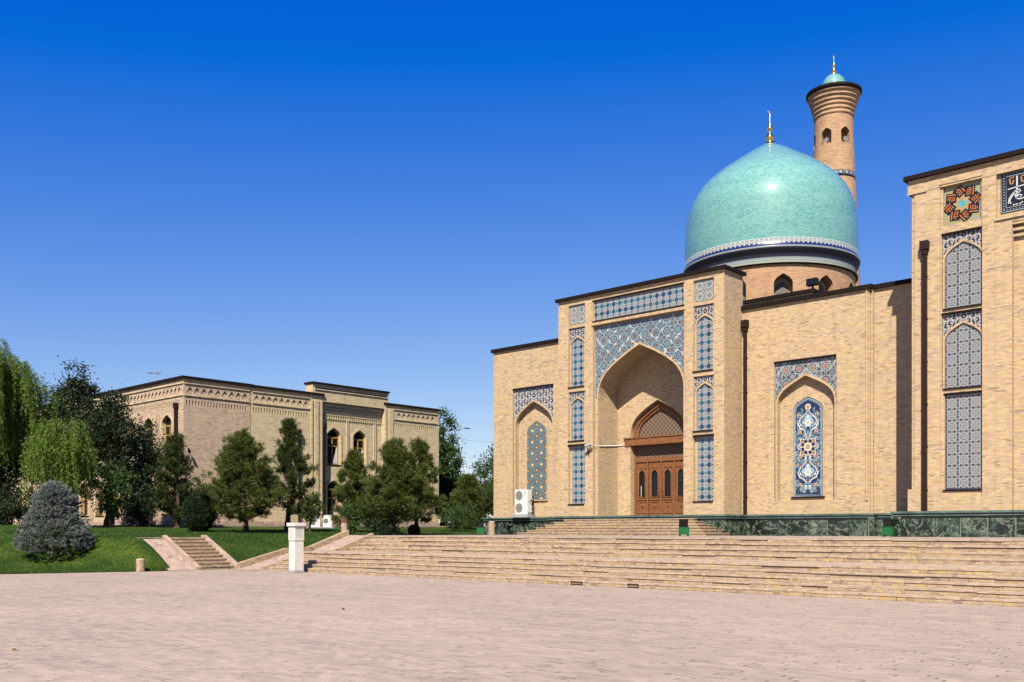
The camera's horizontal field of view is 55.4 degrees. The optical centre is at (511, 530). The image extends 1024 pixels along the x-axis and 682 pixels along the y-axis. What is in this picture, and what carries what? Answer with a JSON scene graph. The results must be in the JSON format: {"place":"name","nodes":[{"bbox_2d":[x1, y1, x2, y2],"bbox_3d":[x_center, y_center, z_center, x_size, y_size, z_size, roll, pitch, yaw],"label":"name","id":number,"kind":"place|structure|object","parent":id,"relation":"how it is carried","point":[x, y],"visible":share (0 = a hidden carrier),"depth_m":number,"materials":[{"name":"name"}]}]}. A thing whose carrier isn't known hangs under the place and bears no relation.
{"place":"outdoors","nodes":[
{"label":"outdoors","id":0,"kind":"place"},
{"bbox_2d":[0,525,501,573],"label":"lawn","id":1,"kind":"structure","parent":0,"point":[122,557],"depth_m":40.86,"materials":[{"name":"green plant"}]},
{"bbox_2d":[0,477,35,524],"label":"shrub","id":2,"kind":"object","parent":1,"relation":"on","point":[14,510],"visible":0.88,"depth_m":54.06,"materials":[{"name":"green plant"}]},
{"bbox_2d":[0,400,52,524],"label":"broadleaf tree","id":3,"kind":"object","parent":1,"relation":"on","point":[14,476],"visible":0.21,"depth_m":58.88,"materials":[{"name":"green plant"}]},
{"bbox_2d":[0,338,69,512],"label":"willow tree","id":4,"kind":"object","parent":1,"relation":"on","point":[18,399],"visible":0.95,"depth_m":55.46,"materials":[{"name":"green plant"}]},
{"bbox_2d":[11,479,98,556],"bbox_3d":[-18.922,-0.494,40.504,3.359,3.274,3.317,0,0,43],"label":"blue spruce","id":5,"kind":"object","parent":1,"relation":"on","point":[59,494],"visible":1,"depth_m":39.89,"materials":[{"name":"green plant"}]},
{"bbox_2d":[18,415,103,527],"bbox_3d":[-24.081,-3.084,51.984,4.072,6.234,4.274,0,0,43],"label":"willow tree","id":6,"kind":"object","parent":1,"relation":"on","point":[52,451],"visible":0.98,"depth_m":51.40,"materials":[{"name":"green plant"}]},
{"bbox_2d":[31,478,97,523],"bbox_3d":[-25.772,-1.801,55.130,3.452,3.675,3.562,0,0,21],"label":"shrub","id":7,"kind":"object","parent":1,"relation":"on","point":[80,502],"visible":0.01,"depth_m":55.34,"materials":[{"name":"green plant"}]},
{"bbox_2d":[25,355,117,523],"bbox_3d":[-27.098,-5.383,60.169,5.775,10.477,6.585,0,0,-27],"label":"broadleaf tree","id":8,"kind":"object","parent":1,"relation":"on","point":[73,390],"visible":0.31,"depth_m":59.43,"materials":[{"name":"green plant"}]},
{"bbox_2d":[60,382,150,525],"bbox_3d":[-23.931,-4.428,57.350,5.693,8.613,5.666,0,0,-4],"label":"broadleaf tree","id":9,"kind":"object","parent":1,"relation":"on","point":[107,419],"visible":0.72,"depth_m":56.69,"materials":[{"name":"green plant"}]},
{"bbox_2d":[89,457,142,526],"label":"young tree","id":10,"kind":"object","parent":1,"relation":"on","point":[111,505],"visible":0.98,"depth_m":54.53,"materials":[{"name":"green plant"}]},
{"bbox_2d":[114,473,165,526],"bbox_3d":[-21.611,-1.903,56.851,4.076,3.789,3.159,0,0,43],"label":"shrub","id":11,"kind":"object","parent":1,"relation":"on","point":[141,513],"visible":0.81,"depth_m":56.69,"materials":[{"name":"green plant"}]},
{"bbox_2d":[114,417,190,525],"bbox_3d":[-22.145,-3.496,58.796,5.403,6.713,4.646,0,0,5],"label":"broadleaf tree","id":12,"kind":"object","parent":1,"relation":"on","point":[151,454],"visible":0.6,"depth_m":58.26,"materials":[{"name":"green plant"}]},
{"bbox_2d":[149,430,202,527],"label":"pine tree","id":13,"kind":"object","parent":1,"relation":"on","point":[179,484],"visible":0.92,"depth_m":57.18,"materials":[{"name":"green plant"}]},
{"bbox_2d":[143,535,237,570],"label":"stairs","id":14,"kind":"structure","parent":1,"relation":"on","point":[204,552],"depth_m":41.59,"materials":[{"name":"stone"}]},
{"bbox_2d":[180,492,215,531],"bbox_3d":[-16.738,-0.939,52.049,1.841,2.261,1.858,0,0,43],"label":"shrub","id":15,"kind":"object","parent":1,"relation":"on","point":[197,504],"visible":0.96,"depth_m":51.50,"materials":[{"name":"green plant"}]},
{"bbox_2d":[180,478,225,524],"bbox_3d":[-18.729,-1.478,58.464,3.384,3.438,3.392,0,0,43],"label":"shrub","id":16,"kind":"object","parent":1,"relation":"on","point":[192,488],"visible":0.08,"depth_m":58.31,"materials":[{"name":"green plant"}]},
{"bbox_2d":[9,375,440,525],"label":"brick hall","id":17,"kind":"structure","parent":1,"relation":"on","point":[203,416],"depth_m":67.96,"materials":[{"name":"beige brick"}]},
{"bbox_2d":[81,486,88,516],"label":"window","id":18,"kind":"structure","parent":17,"relation":"in","point":[85,503],"depth_m":72.05,"materials":[{"name":"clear glass"}]},
{"bbox_2d":[95,487,103,516],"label":"window","id":19,"kind":"structure","parent":17,"relation":"in","point":[99,513],"depth_m":70.48,"materials":[{"name":"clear glass"}]},
{"bbox_2d":[165,417,170,451],"bbox_3d":[-22.353,-6.305,63.522,1.340,2.410,0.310,0,0,43],"label":"window","id":20,"kind":"structure","parent":17,"relation":"in","point":[168,422],"depth_m":63.78,"materials":[{"name":"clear glass"}]},
{"bbox_2d":[291,485,295,513],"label":"window","id":21,"kind":"structure","parent":17,"relation":"in","point":[292,503],"depth_m":68.35,"materials":[{"name":"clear glass"}]},
{"bbox_2d":[327,429,340,465],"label":"window","id":22,"kind":"structure","parent":17,"relation":"in","point":[332,437],"depth_m":71.40,"materials":[{"name":"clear glass"}]},
{"bbox_2d":[327,481,340,516],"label":"window","id":23,"kind":"structure","parent":17,"relation":"in","point":[331,500],"depth_m":71.31,"materials":[{"name":"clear glass"}]},
{"bbox_2d":[353,431,365,467],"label":"window","id":24,"kind":"structure","parent":17,"relation":"in","point":[358,439],"depth_m":73.18,"materials":[{"name":"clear glass"}]},
{"bbox_2d":[192,426,287,532],"bbox_3d":[-14.470,-2.728,51.877,4.971,5.941,4.732,0,0,-23],"label":"pine tree","id":25,"kind":"object","parent":1,"relation":"on","point":[242,451],"visible":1,"depth_m":51.49,"materials":[{"name":"green plant"}]},
{"bbox_2d":[267,416,320,530],"bbox_3d":[-12.609,-3.188,55.735,3.431,6.701,3.386,0,0,-3],"label":"pine tree","id":26,"kind":"object","parent":1,"relation":"on","point":[291,446],"visible":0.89,"depth_m":55.41,"materials":[{"name":"green plant"}]},
{"bbox_2d":[295,489,325,531],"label":"young tree","id":27,"kind":"object","parent":1,"relation":"on","point":[308,516],"visible":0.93,"depth_m":55.76,"materials":[{"name":"green plant"}]},
{"bbox_2d":[306,518,321,527],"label":"air conditioner","id":28,"kind":"object","parent":1,"relation":"on","point":[315,525],"visible":0.54,"depth_m":65.08,"materials":[{"name":"white metal"}]},
{"bbox_2d":[322,515,333,527],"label":"air conditioner","id":29,"kind":"object","parent":1,"relation":"on","point":[327,521],"visible":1,"depth_m":65.35,"materials":[{"name":"white metal"}]},
{"bbox_2d":[340,519,347,531],"bbox_3d":[-7.931,-0.080,46.090,0.399,0.900,0.399,0,0,-25],"label":"brick post","id":30,"kind":"object","parent":1,"relation":"on","point":[344,524],"visible":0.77,"depth_m":45.95,"materials":[{"name":"beige stone"}]},
{"bbox_2d":[334,501,362,534],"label":"sapling","id":31,"kind":"object","parent":1,"relation":"on","point":[348,514],"visible":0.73,"depth_m":50.18,"materials":[{"name":"green plant"}]},
{"bbox_2d":[329,449,379,531],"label":"pine tree","id":32,"kind":"object","parent":1,"relation":"on","point":[354,470],"visible":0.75,"depth_m":57.49,"materials":[{"name":"green plant"}]},
{"bbox_2d":[355,495,405,533],"bbox_3d":[-7.774,-0.979,56.804,3.576,3.272,3.220,0,0,43],"label":"shrub","id":33,"kind":"object","parent":1,"relation":"on","point":[373,524],"visible":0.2,"depth_m":56.41,"materials":[{"name":"green plant"}]},
{"bbox_2d":[378,524,392,534],"bbox_3d":[-6.664,0.070,51.178,0.800,0.791,0.797,0,0,43],"label":"shrub","id":34,"kind":"object","parent":1,"relation":"on","point":[383,529],"visible":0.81,"depth_m":51.00,"materials":[{"name":"green plant"}]},
{"bbox_2d":[354,437,430,534],"bbox_3d":[-6.306,-2.292,51.835,4.091,5.534,4.507,0,0,7],"label":"pine tree","id":35,"kind":"object","parent":1,"relation":"on","point":[396,484],"visible":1,"depth_m":51.47,"materials":[{"name":"green plant"}]},
{"bbox_2d":[407,524,420,534],"bbox_3d":[-5.438,0.031,54.135,0.768,0.777,0.751,0,0,43],"label":"shrub","id":36,"kind":"object","parent":1,"relation":"on","point":[415,529],"visible":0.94,"depth_m":53.96,"materials":[{"name":"green plant"}]},
{"bbox_2d":[396,436,447,534],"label":"pine tree","id":37,"kind":"object","parent":1,"relation":"on","point":[426,461],"visible":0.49,"depth_m":54.52,"materials":[{"name":"green plant"}]},
{"bbox_2d":[439,406,466,525],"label":"broadleaf tree","id":38,"kind":"object","parent":1,"relation":"on","point":[448,453],"visible":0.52,"depth_m":84.16,"materials":[{"name":"green plant"}]},
{"bbox_2d":[432,500,482,531],"bbox_3d":[-3.706,-0.845,64.762,3.501,2.557,3.846,0,0,-22],"label":"shrub","id":39,"kind":"object","parent":1,"relation":"on","point":[455,521],"visible":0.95,"depth_m":64.53,"materials":[{"name":"green plant"}]},
{"bbox_2d":[442,472,488,529],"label":"pine tree","id":40,"kind":"object","parent":1,"relation":"on","point":[466,490],"visible":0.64,"depth_m":71.19,"materials":[{"name":"green plant"}]},
{"bbox_2d":[448,474,493,524],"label":"broadleaf tree","id":41,"kind":"object","parent":1,"relation":"on","point":[481,484],"visible":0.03,"depth_m":81.63,"materials":[{"name":"green plant"}]},
{"bbox_2d":[465,445,493,515],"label":"broadleaf tree","id":42,"kind":"object","parent":1,"relation":"on","point":[482,471],"visible":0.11,"depth_m":96.28,"materials":[{"name":"green plant"}]},
{"bbox_2d":[476,465,493,514],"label":"pine tree","id":43,"kind":"object","parent":1,"relation":"on","point":[489,496],"visible":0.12,"depth_m":69.76,"materials":[{"name":"green plant"}]},
{"bbox_2d":[85,525,445,526],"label":"path","id":44,"kind":"structure","parent":0,"point":[281,525],"depth_m":64.75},
{"bbox_2d":[0,569,1023,681],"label":"plaza","id":45,"kind":"structure","parent":0,"point":[224,625],"depth_m":15.57,"materials":[{"name":"stone"}]},
{"bbox_2d":[136,559,144,571],"bbox_3d":[-14.800,1.415,38.821,0.340,0.570,0.340,0,0,43],"label":"bollard","id":46,"kind":"object","parent":45,"relation":"on","point":[140,565],"visible":0.91,"depth_m":38.68,"materials":[{"name":"stone"}]},
{"bbox_2d":[287,523,305,572],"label":"stone pillar","id":47,"kind":"structure","parent":45,"relation":"on","point":[296,545],"depth_m":37.89,"materials":[{"name":"white stone"}]},
{"bbox_2d":[231,530,372,569],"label":"ramp","id":48,"kind":"structure","parent":45,"relation":"on","point":[343,541],"depth_m":43.30,"materials":[{"name":"stone"}]},
{"bbox_2d":[268,536,1023,606],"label":"stairs","id":49,"kind":"structure","parent":45,"relation":"on","point":[973,571],"depth_m":28.68,"materials":[{"name":"stone"}]},
{"bbox_2d":[571,581,581,584],"bbox_3d":[1.937,1.585,29.237,0.440,0.106,0.023,0,0,43],"label":"drain grate","id":50,"kind":"object","parent":49,"relation":"attached to","point":[574,583],"visible":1,"depth_m":29.25,"materials":[{"name":"brown metal"}]},
{"bbox_2d":[627,584,638,587],"bbox_3d":[3.458,1.585,27.834,0.380,0.106,0.023,0,0,43],"label":"drain grate","id":51,"kind":"object","parent":49,"relation":"attached to","point":[633,585],"visible":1,"depth_m":27.80,"materials":[{"name":"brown metal"}]},
{"bbox_2d":[0,0,1023,525],"label":"sky","id":52,"kind":"structure","parent":0,"point":[392,196],"materials":[{"name":"blue"}]},
{"bbox_2d":[373,535,1023,539],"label":"terrace","id":53,"kind":"structure","parent":0,"point":[854,537],"depth_m":38.89,"materials":[{"name":"stone"}]},
{"bbox_2d":[477,522,484,534],"bbox_3d":[-1.622,-0.082,50.758,0.407,0.664,0.329,0,0,3],"label":"litter bin","id":54,"kind":"object","parent":53,"relation":"on","point":[480,529],"visible":0.88,"depth_m":50.61,"materials":[{"name":"green metal"}]},
{"bbox_2d":[488,521,494,534],"bbox_3d":[-1.020,-0.075,48.966,0.330,0.750,0.330,0,0,43],"label":"bollard","id":55,"kind":"object","parent":53,"relation":"on","point":[491,527],"visible":0.88,"depth_m":48.83,"materials":[{"name":"stone"}]},
{"bbox_2d":[517,518,729,535],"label":"stairs","id":56,"kind":"structure","parent":53,"relation":"on","point":[632,527],"depth_m":45.61,"materials":[{"name":"stone"}]},
{"bbox_2d":[679,519,689,535],"bbox_3d":[7.230,-0.114,40.951,0.406,0.727,0.312,0,0,0],"label":"litter bin","id":57,"kind":"object","parent":53,"relation":"on","point":[683,527],"visible":0.89,"depth_m":41.03,"materials":[{"name":"green metal"}]},
{"bbox_2d":[482,111,1023,536],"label":"mosque","id":58,"kind":"structure","parent":53,"relation":"on","point":[737,377],"depth_m":44.05,"materials":[{"name":"brick"}]},
{"bbox_2d":[512,489,534,516],"bbox_3d":[0.661,-1.475,53.700,1.331,1.530,0.580,0,0,43],"label":"air conditioner","id":59,"kind":"object","parent":58,"relation":"on","point":[523,502],"visible":1,"depth_m":53.50,"materials":[{"name":"white metal"}]},
{"bbox_2d":[583,443,591,454],"bbox_3d":[3.838,-4.081,48.886,0.448,0.574,0.330,0,0,27],"label":"security camera","id":60,"kind":"object","parent":58,"relation":"attached to","point":[587,445],"visible":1,"depth_m":48.78,"materials":[{"name":"white plastic"}]},
{"bbox_2d":[623,402,682,514],"bbox_3d":[7.349,-3.560,48.525,4.000,5.700,0.600,0,0,43],"label":"entrance door","id":61,"kind":"structure","parent":58,"relation":"in","point":[658,486],"depth_m":48.72,"materials":[{"name":"orange wood"}]},
{"bbox_2d":[806,277,818,287],"bbox_3d":[15.341,-12.550,49.778,0.550,0.600,0.320,0,0,43],"label":"floodlight","id":62,"kind":"object","parent":58,"relation":"on","point":[812,282],"visible":0.88,"depth_m":49.67,"materials":[{"name":"black plastic"}]},
{"bbox_2d":[882,519,894,536],"bbox_3d":[14.103,-0.082,36.528,0.406,0.664,0.329,0,0,38],"label":"litter bin","id":63,"kind":"object","parent":53,"relation":"on","point":[888,527],"visible":1,"depth_m":36.42,"materials":[{"name":"green metal"}]},
{"label":"ground","id":64,"kind":"structure","parent":0,"visible":0},
{"bbox_2d":[806,55,861,285],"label":"minaret","id":65,"kind":"object","parent":64,"relation":"on","point":[832,100],"visible":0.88,"depth_m":83.52,"materials":[{"name":"brick"}]}
]}

